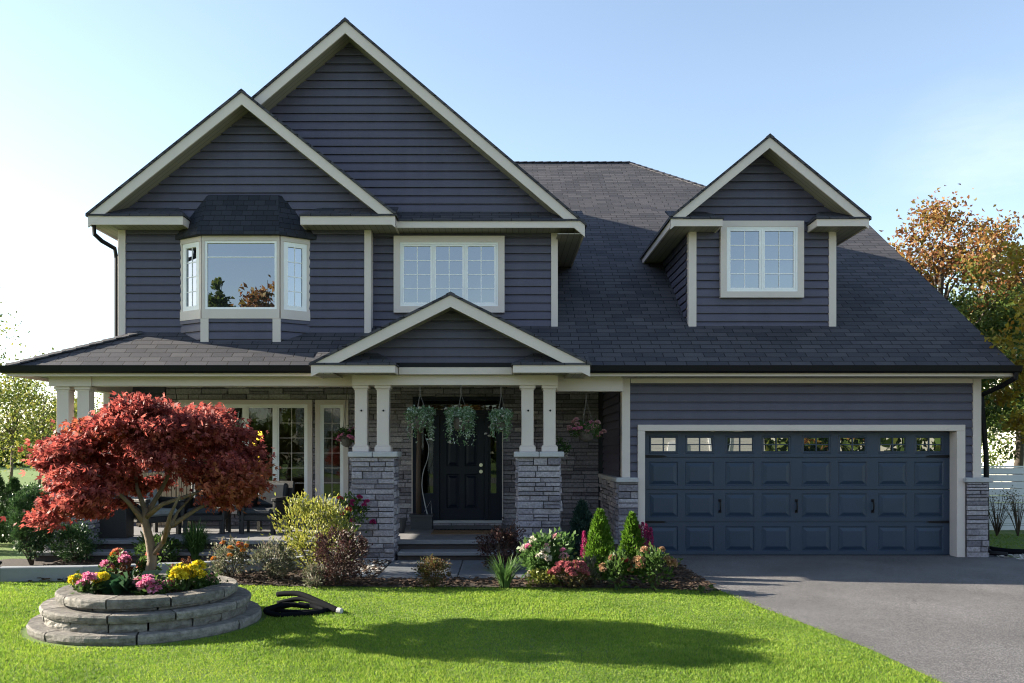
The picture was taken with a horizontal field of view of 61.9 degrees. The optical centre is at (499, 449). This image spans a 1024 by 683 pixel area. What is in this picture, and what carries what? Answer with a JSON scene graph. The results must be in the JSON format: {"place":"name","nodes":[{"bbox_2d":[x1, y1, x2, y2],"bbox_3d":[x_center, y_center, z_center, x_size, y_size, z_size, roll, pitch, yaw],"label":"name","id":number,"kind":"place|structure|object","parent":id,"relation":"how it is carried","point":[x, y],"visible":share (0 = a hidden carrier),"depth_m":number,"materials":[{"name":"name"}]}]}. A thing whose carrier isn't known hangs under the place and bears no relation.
{"place":"outdoors","nodes":[
{"label":"outdoors","id":0,"kind":"place"},
{"bbox_2d":[330,559,388,577],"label":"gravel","id":1,"kind":"structure","parent":0,"point":[371,565],"depth_m":11.98,"materials":[{"name":"grey gravel"}]},
{"bbox_2d":[377,560,527,578],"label":"path","id":2,"kind":"structure","parent":0,"point":[403,569],"depth_m":11.88,"materials":[{"name":"stone"}]},
{"bbox_2d":[431,529,494,533],"bbox_3d":[-0.549,1.389,14.515,1.201,0.021,0.730,0,0,0],"label":"door mat","id":3,"kind":"object","parent":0,"point":[458,531],"depth_m":14.53,"materials":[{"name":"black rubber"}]},
{"bbox_2d":[0,460,1023,682],"bbox_3d":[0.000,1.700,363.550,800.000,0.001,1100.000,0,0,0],"label":"lawn","id":4,"kind":"structure","parent":0,"point":[28,477],"depth_m":7.53,"materials":[{"name":"plant"}]},
{"bbox_2d":[0,473,13,543],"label":"hedge cedar","id":5,"kind":"object","parent":4,"relation":"on","point":[6,502],"visible":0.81,"depth_m":15.22,"materials":[{"name":"green plant"}]},
{"bbox_2d":[0,476,28,540],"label":"hedge cedar","id":6,"kind":"object","parent":4,"relation":"on","point":[13,484],"visible":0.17,"depth_m":15.87,"materials":[{"name":"green plant"}]},
{"bbox_2d":[0,351,56,481],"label":"tree","id":7,"kind":"object","parent":4,"relation":"on","point":[9,431],"visible":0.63,"depth_m":29.97,"materials":[{"name":"green plant"}]},
{"bbox_2d":[0,287,74,471],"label":"tree","id":8,"kind":"object","parent":4,"relation":"on","point":[3,400],"visible":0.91,"depth_m":26.60,"materials":[{"name":"green plant"}]},
{"bbox_2d":[1,379,76,485],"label":"tree","id":9,"kind":"object","parent":4,"relation":"on","point":[44,424],"visible":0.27,"depth_m":32.97,"materials":[{"name":"green plant"}]},
{"bbox_2d":[0,397,98,466],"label":"wood","id":10,"kind":"object","parent":4,"relation":"on","point":[9,458],"visible":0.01,"depth_m":87.27,"materials":[{"name":"green plant"}]},
{"bbox_2d":[20,395,98,470],"bbox_3d":[-18.447,-0.501,36.113,3.143,4.418,3.550,0,0,35],"label":"tree","id":11,"kind":"object","parent":4,"relation":"on","point":[75,412],"visible":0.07,"depth_m":35.65,"materials":[{"name":"green plant"}]},
{"bbox_2d":[74,392,102,417],"bbox_3d":[-17.843,-0.589,37.816,4.207,4.602,4.508,0,0,0],"label":"tree","id":12,"kind":"object","parent":4,"relation":"on","point":[95,409],"visible":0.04,"depth_m":37.52,"materials":[{"name":"plant"}]},
{"bbox_2d":[26,574,261,645],"bbox_3d":[-3.467,1.518,8.450,2.145,0.360,2.143,0,0,0],"label":"stone planter","id":13,"kind":"object","parent":4,"relation":"on","point":[65,617],"visible":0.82,"depth_m":7.70,"materials":[{"name":"stone"}]},
{"bbox_2d":[67,570,113,594],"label":"flowering plant","id":14,"kind":"object","parent":13,"relation":"in","point":[81,582],"visible":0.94,"depth_m":8.09,"materials":[{"name":"pink plant"}]},
{"bbox_2d":[106,558,133,578],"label":"seed head plant","id":15,"kind":"object","parent":13,"relation":"on","point":[128,570],"visible":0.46,"depth_m":8.44,"materials":[{"name":"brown plant"}]},
{"bbox_2d":[98,548,141,577],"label":"flowering plant","id":16,"kind":"object","parent":13,"relation":"in","point":[116,556],"visible":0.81,"depth_m":8.51,"materials":[{"name":"pink plant"}]},
{"bbox_2d":[97,569,164,594],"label":"hosta","id":17,"kind":"object","parent":13,"relation":"on","point":[117,584],"visible":0.64,"depth_m":8.11,"materials":[{"name":"green plant"}]},
{"bbox_2d":[0,391,280,570],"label":"maple tree","id":18,"kind":"object","parent":13,"relation":"on","point":[85,476],"visible":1,"depth_m":8.04,"materials":[{"name":"red plant"}]},
{"bbox_2d":[135,547,162,579],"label":"flowering plant","id":19,"kind":"object","parent":13,"relation":"in","point":[140,565],"visible":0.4,"depth_m":8.62,"materials":[{"name":"green plant"}]},
{"bbox_2d":[128,574,173,594],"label":"flowering plant","id":20,"kind":"object","parent":13,"relation":"in","point":[150,584],"visible":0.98,"depth_m":8.01,"materials":[{"name":"pink plant"}]},
{"bbox_2d":[166,556,192,583],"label":"seed head plant","id":21,"kind":"object","parent":13,"relation":"on","point":[188,561],"visible":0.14,"depth_m":8.56,"materials":[{"name":"brown plant"}]},
{"bbox_2d":[165,559,211,591],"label":"flowering plant","id":22,"kind":"object","parent":13,"relation":"in","point":[184,575],"visible":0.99,"depth_m":8.24,"materials":[{"name":"yellow plant"}]},
{"bbox_2d":[193,564,227,587],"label":"flowering plant","id":23,"kind":"object","parent":13,"relation":"in","point":[213,580],"visible":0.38,"depth_m":8.46,"materials":[{"name":"green plant"}]},
{"bbox_2d":[0,556,305,581],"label":"edging wall","id":24,"kind":"structure","parent":4,"relation":"on","point":[54,573],"depth_m":11.02,"materials":[{"name":"stone"}]},
{"bbox_2d":[263,591,342,616],"bbox_3d":[-2.171,1.615,8.911,0.996,0.170,0.642,0,0,32],"label":"drain pipe","id":25,"kind":"object","parent":4,"relation":"on","point":[318,606],"visible":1,"depth_m":8.91,"materials":[{"name":"plastic"}]},
{"bbox_2d":[0,557,720,590],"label":"mulch bed","id":26,"kind":"object","parent":4,"relation":"on","point":[14,562],"visible":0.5,"depth_m":10.87,"materials":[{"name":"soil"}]},
{"bbox_2d":[2,480,59,564],"bbox_3d":[-6.837,1.067,12.496,0.760,1.274,0.732,0,0,37],"label":"shrub","id":27,"kind":"object","parent":26,"relation":"on","point":[25,538],"visible":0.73,"depth_m":12.39,"materials":[{"name":"green plant"}]},
{"bbox_2d":[37,518,107,562],"bbox_3d":[-6.405,1.338,12.836,0.981,0.756,0.829,0,0,0],"label":"shrub","id":28,"kind":"object","parent":26,"relation":"on","point":[73,534],"visible":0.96,"depth_m":12.74,"materials":[{"name":"green plant"}]},
{"bbox_2d":[124,529,185,561],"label":"shrub","id":29,"kind":"object","parent":26,"relation":"on","point":[157,539],"visible":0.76,"depth_m":12.76,"materials":[{"name":"green plant"}]},
{"bbox_2d":[173,517,216,561],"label":"fern","id":30,"kind":"object","parent":26,"relation":"on","point":[195,543],"visible":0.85,"depth_m":12.85,"materials":[{"name":"green plant"}]},
{"bbox_2d":[202,534,256,577],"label":"flowering shrub","id":31,"kind":"object","parent":26,"relation":"on","point":[233,554],"visible":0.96,"depth_m":11.10,"materials":[{"name":"green plant"}]},
{"bbox_2d":[246,531,300,580],"bbox_3d":[-2.896,1.381,11.040,0.679,0.691,0.847,0,0,0],"label":"shrub","id":32,"kind":"object","parent":26,"relation":"on","point":[286,555],"visible":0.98,"depth_m":10.92,"materials":[{"name":"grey plant"}]},
{"bbox_2d":[260,489,360,573],"bbox_3d":[-2.493,1.104,11.470,1.098,1.217,1.301,0,0,44],"label":"shrub","id":33,"kind":"object","parent":26,"relation":"on","point":[306,515],"visible":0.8,"depth_m":11.43,"materials":[{"name":"yellow plant"}]},
{"bbox_2d":[301,558,331,588],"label":"shrub","id":34,"kind":"object","parent":26,"relation":"on","point":[310,569],"visible":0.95,"depth_m":10.49,"materials":[{"name":"grey plant"}]},
{"bbox_2d":[306,524,373,585],"bbox_3d":[-2.007,1.310,10.590,0.814,0.795,0.900,0,0,0],"label":"shrub","id":35,"kind":"object","parent":26,"relation":"on","point":[349,545],"visible":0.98,"depth_m":10.59,"materials":[{"name":"brown plant"}]},
{"bbox_2d":[330,491,376,559],"bbox_3d":[-2.238,1.153,12.796,0.756,1.104,0.795,0,0,0],"label":"flowering shrub","id":36,"kind":"object","parent":26,"relation":"on","point":[351,502],"visible":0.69,"depth_m":12.71,"materials":[{"name":"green plant"}]},
{"bbox_2d":[410,553,451,588],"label":"shrub","id":37,"kind":"object","parent":26,"relation":"on","point":[427,571],"visible":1,"depth_m":10.44,"materials":[{"name":"brown plant"}]},
{"bbox_2d":[472,517,529,568],"bbox_3d":[0.019,1.311,11.909,0.820,0.803,0.825,0,0,0],"label":"shrub","id":38,"kind":"object","parent":26,"relation":"on","point":[510,536],"visible":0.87,"depth_m":11.81,"materials":[{"name":"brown plant"}]},
{"bbox_2d":[481,553,528,588],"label":"grass clump","id":39,"kind":"object","parent":26,"relation":"on","point":[505,577],"visible":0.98,"depth_m":10.46,"materials":[{"name":"green plant"}]},
{"bbox_2d":[525,568,558,587],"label":"shrub","id":40,"kind":"object","parent":26,"relation":"on","point":[530,575],"visible":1,"depth_m":10.46,"materials":[{"name":"yellow plant"}]},
{"bbox_2d":[516,526,581,585],"bbox_3d":[0.624,1.349,10.831,0.869,0.790,0.818,0,0,0],"label":"hydrangea","id":41,"kind":"object","parent":26,"relation":"on","point":[543,551],"visible":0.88,"depth_m":10.69,"materials":[{"name":"green plant"}]},
{"bbox_2d":[547,553,590,589],"bbox_3d":[0.843,1.500,10.416,0.479,0.457,0.535,0,0,-41],"label":"sedum","id":42,"kind":"object","parent":26,"relation":"on","point":[572,566],"visible":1,"depth_m":10.34,"materials":[{"name":"pink plant"}]},
{"bbox_2d":[576,531,586,560],"bbox_3d":[1.131,1.414,11.413,0.294,0.669,0.373,0,0,0],"label":"astilbe","id":43,"kind":"object","parent":26,"relation":"on","point":[584,541],"visible":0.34,"depth_m":11.41,"materials":[{"name":"pink plant"}]},
{"bbox_2d":[567,498,598,560],"bbox_3d":[1.209,1.200,12.512,0.535,0.999,0.548,0,0,0],"label":"conifer","id":44,"kind":"object","parent":26,"relation":"on","point":[582,516],"visible":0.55,"depth_m":12.41,"materials":[{"name":"green plant"}]},
{"bbox_2d":[575,555,602,586],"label":"shrub","id":45,"kind":"object","parent":26,"relation":"on","point":[591,562],"visible":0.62,"depth_m":10.62,"materials":[{"name":"green plant"}]},
{"bbox_2d":[583,508,615,578],"bbox_3d":[1.296,1.225,11.154,0.474,0.950,0.477,0,0,0],"label":"conifer","id":46,"kind":"object","parent":26,"relation":"on","point":[599,524],"visible":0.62,"depth_m":11.07,"materials":[{"name":"green plant"}]},
{"bbox_2d":[596,545,635,590],"bbox_3d":[1.411,1.423,10.369,0.496,0.561,0.438,0,0,19],"label":"sedum","id":47,"kind":"object","parent":26,"relation":"on","point":[609,566],"visible":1,"depth_m":10.31,"materials":[{"name":"green plant"}]},
{"bbox_2d":[618,511,645,575],"bbox_3d":[1.757,1.251,11.419,0.441,0.898,0.434,0,0,0],"label":"conifer","id":48,"kind":"object","parent":26,"relation":"on","point":[631,530],"visible":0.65,"depth_m":11.33,"materials":[{"name":"green plant"}]},
{"bbox_2d":[633,522,656,577],"bbox_3d":[1.927,1.353,11.470,0.424,0.795,0.339,0,0,-29],"label":"astilbe","id":49,"kind":"object","parent":26,"relation":"on","point":[647,536],"visible":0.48,"depth_m":11.42,"materials":[{"name":"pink plant"}]},
{"bbox_2d":[630,541,683,590],"bbox_3d":[1.847,1.406,10.284,0.600,0.622,0.533,0,0,-29],"label":"sedum","id":50,"kind":"object","parent":26,"relation":"on","point":[640,564],"visible":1,"depth_m":10.19,"materials":[{"name":"green plant"}]},
{"bbox_2d":[0,17,1022,561],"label":"house","id":51,"kind":"structure","parent":4,"relation":"on","point":[770,343],"depth_m":13.82,"materials":[{"name":"grey wood"}]},
{"bbox_2d":[98,503,133,537],"bbox_3d":[-6.140,1.120,13.650,0.480,0.560,0.340,0,0,0],"label":"storage box","id":52,"kind":"object","parent":51,"relation":"on","point":[119,523],"visible":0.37,"depth_m":13.50,"materials":[{"name":"plastic"}]},
{"bbox_2d":[121,482,180,533],"bbox_3d":[-5.784,0.967,14.119,0.758,0.865,0.750,0,0,30],"label":"armchair","id":53,"kind":"object","parent":51,"relation":"on","point":[159,516],"visible":0.29,"depth_m":14.03,"materials":[{"name":"wicker"}]},
{"bbox_2d":[136,471,191,526],"bbox_3d":[-6.104,0.890,15.505,1.000,1.020,0.070,0,0,0],"label":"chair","id":54,"kind":"object","parent":51,"relation":"on","point":[176,492],"visible":0.24,"depth_m":15.48,"materials":[{"name":"grey wood"}]},
{"bbox_2d":[179,483,231,534],"bbox_3d":[-4.969,0.967,14.489,0.750,0.865,0.758,0,0,-8],"label":"armchair","id":55,"kind":"object","parent":51,"relation":"on","point":[201,513],"visible":0.38,"depth_m":14.15,"materials":[{"name":"wicker"}]},
{"bbox_2d":[222,506,249,533],"bbox_3d":[-4.441,1.180,14.350,0.400,0.440,0.400,0,0,0],"label":"side table","id":56,"kind":"object","parent":51,"relation":"on","point":[229,523],"visible":0.6,"depth_m":14.17,"materials":[{"name":"wicker"}]},
{"bbox_2d":[178,400,312,513],"bbox_3d":[-4.710,0.126,15.795,2.531,2.110,0.110,0,0,0],"label":"window","id":57,"kind":"structure","parent":51,"relation":"in","point":[245,405],"depth_m":15.78,"materials":[{"name":"white plastic"}]},
{"bbox_2d":[175,195,316,341],"bbox_3d":[-4.160,-2.902,13.818,2.400,2.522,0.415,0,0,0],"label":"bay window","id":58,"kind":"structure","parent":51,"relation":"in","point":[243,279],"depth_m":13.73,"materials":[{"name":"white glass"}]},
{"bbox_2d":[252,408,262,445],"bbox_3d":[-4.902,-0.390,17.150,0.270,1.320,0.130,0,0,0],"label":"pendant lamp","id":59,"kind":"object","parent":51,"relation":"hanging from","point":[256,423],"visible":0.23,"depth_m":17.15,"materials":[{"name":"yellow glass"}]},
{"bbox_2d":[237,481,294,534],"bbox_3d":[-3.955,0.967,14.488,0.750,0.865,0.758,0,0,14],"label":"armchair","id":60,"kind":"object","parent":51,"relation":"on","point":[259,513],"visible":0.65,"depth_m":14.39,"materials":[{"name":"wicker"}]},
{"bbox_2d":[313,400,348,512],"bbox_3d":[-3.112,0.126,15.795,0.673,2.110,0.110,0,0,0],"label":"window","id":61,"kind":"structure","parent":51,"relation":"in","point":[320,405],"depth_m":15.77,"materials":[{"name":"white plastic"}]},
{"bbox_2d":[333,388,354,446],"bbox_3d":[-2.471,-0.610,13.887,0.478,1.131,0.485,0,0,-25],"label":"hanging basket","id":62,"kind":"object","parent":51,"relation":"hanging from","point":[345,436],"visible":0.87,"depth_m":13.82,"materials":[{"name":"metal"}]},
{"bbox_2d":[398,518,407,532],"bbox_3d":[-1.711,1.282,14.450,0.290,0.235,0.286,0,0,0],"label":"flower pot","id":63,"kind":"object","parent":51,"relation":"on","point":[403,521],"visible":0.46,"depth_m":14.37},
{"bbox_2d":[403,395,436,442],"bbox_3d":[-1.214,-0.545,13.030,0.477,0.890,0.499,0,0,37],"label":"hanging basket","id":64,"kind":"object","parent":51,"relation":"hanging from","point":[420,417],"visible":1,"depth_m":12.95,"materials":[{"name":"metal"}]},
{"bbox_2d":[409,429,434,529],"bbox_3d":[-1.385,0.349,15.150,0.420,2.101,0.340,0,0,0],"label":"post planter","id":65,"kind":"object","parent":51,"relation":"on","point":[419,520],"visible":0.99,"depth_m":15.11,"materials":[{"name":"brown wood"}]},
{"bbox_2d":[394,236,504,312],"bbox_3d":[-0.842,-2.907,14.138,1.833,1.269,0.080,0,0,0],"label":"window","id":66,"kind":"structure","parent":51,"relation":"in","point":[426,268],"depth_m":14.13,"materials":[{"name":"white glass"}]},
{"bbox_2d":[413,397,501,522],"bbox_3d":[-0.790,0.183,15.840,1.654,2.336,0.180,0,0,0],"label":"front door","id":67,"kind":"structure","parent":51,"relation":"in","point":[461,493],"depth_m":15.83,"materials":[{"name":"wood"}]},
{"bbox_2d":[443,395,477,445],"bbox_3d":[-0.605,-0.523,13.057,0.549,0.934,0.548,0,0,0],"label":"hanging basket","id":68,"kind":"object","parent":51,"relation":"hanging from","point":[461,419],"visible":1,"depth_m":12.93,"materials":[{"name":"metal"}]},
{"bbox_2d":[484,395,513,440],"bbox_3d":[-0.007,-0.560,13.040,0.475,0.861,0.414,0,0,0],"label":"hanging basket","id":69,"kind":"object","parent":51,"relation":"hanging from","point":[499,420],"visible":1,"depth_m":12.96,"materials":[{"name":"plant"}]},
{"bbox_2d":[556,435,572,456],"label":"trailing plant","id":70,"kind":"object","parent":51,"relation":"on","point":[562,447],"visible":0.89,"depth_m":13.57,"materials":[{"name":"green plant"}]},
{"bbox_2d":[567,401,606,441],"bbox_3d":[1.369,-0.525,13.428,0.546,0.791,0.572,0,0,35],"label":"hanging basket","id":71,"kind":"object","parent":51,"relation":"hanging from","point":[587,432],"visible":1,"depth_m":13.35,"materials":[{"name":"plant"}]},
{"bbox_2d":[720,221,803,297],"bbox_3d":[4.338,-3.156,14.138,1.377,1.269,0.080,0,0,0],"label":"window","id":72,"kind":"structure","parent":51,"relation":"in","point":[759,259],"depth_m":14.13,"materials":[{"name":"white glass"}]},
{"bbox_2d":[645,431,949,554],"bbox_3d":[4.761,0.694,13.709,4.928,1.988,0.122,0,0,0],"label":"garage door","id":73,"kind":"structure","parent":51,"relation":"in","point":[707,492],"depth_m":13.71,"materials":[{"name":"blue paint"}]},
{"bbox_2d":[697,583,715,593],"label":"shrub","id":74,"kind":"object","parent":4,"relation":"on","point":[701,589],"visible":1,"depth_m":10.10,"materials":[{"name":"green plant"}]},
{"bbox_2d":[879,183,1023,440],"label":"tree","id":75,"kind":"object","parent":4,"relation":"on","point":[968,264],"visible":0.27,"depth_m":22.14,"materials":[{"name":"orange plant"}]},
{"bbox_2d":[943,274,1023,495],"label":"tree","id":76,"kind":"object","parent":4,"relation":"on","point":[1018,454],"visible":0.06,"depth_m":28.85,"materials":[{"name":"green plant"}]},
{"bbox_2d":[981,428,1011,465],"bbox_3d":[20.750,-0.720,35.873,6.070,5.170,5.628,0,0,0],"label":"tree","id":77,"kind":"object","parent":4,"relation":"on","point":[993,458],"visible":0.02,"depth_m":34.23,"materials":[{"name":"green plant"}]},
{"bbox_2d":[978,238,1023,443],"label":"tree","id":78,"kind":"object","parent":4,"relation":"on","point":[1008,397],"visible":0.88,"depth_m":13.81,"materials":[{"name":"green plant"}]},
{"bbox_2d":[981,379,1023,465],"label":"neighbour house","id":79,"kind":"structure","parent":4,"relation":"on","point":[1008,463],"depth_m":34.02,"materials":[{"name":"beige"}]},
{"bbox_2d":[981,464,1023,529],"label":"board fence","id":80,"kind":"object","parent":4,"relation":"on","point":[1006,477],"visible":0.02,"depth_m":17.44,"materials":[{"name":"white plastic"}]},
{"bbox_2d":[989,488,1016,535],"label":"bare shrub","id":81,"kind":"object","parent":4,"relation":"on","point":[996,527],"visible":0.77,"depth_m":16.88,"materials":[{"name":"brown plant"}]},
{"bbox_2d":[989,546,1023,554],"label":"drain pipe","id":82,"kind":"object","parent":4,"relation":"on","point":[1012,551],"visible":0.66,"depth_m":13.66,"materials":[{"name":"black plastic"}]},
{"bbox_2d":[994,485,1023,535],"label":"bare shrub","id":83,"kind":"object","parent":4,"relation":"on","point":[1018,512],"visible":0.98,"depth_m":16.89,"materials":[{"name":"brown plant"}]},
{"bbox_2d":[997,553,1023,559],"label":"gravel","id":84,"kind":"structure","parent":4,"relation":"on","point":[1020,556],"depth_m":13.43,"materials":[{"name":"grey gravel"}]},
{"bbox_2d":[0,0,1023,431],"label":"sky","id":85,"kind":"structure","parent":0,"point":[893,103],"materials":[{"name":"blue"}]},
{"bbox_2d":[667,555,1023,682],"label":"driveway","id":86,"kind":"structure","parent":0,"point":[949,619],"depth_m":9.59,"materials":[{"name":"grey asphalt"}]}
]}

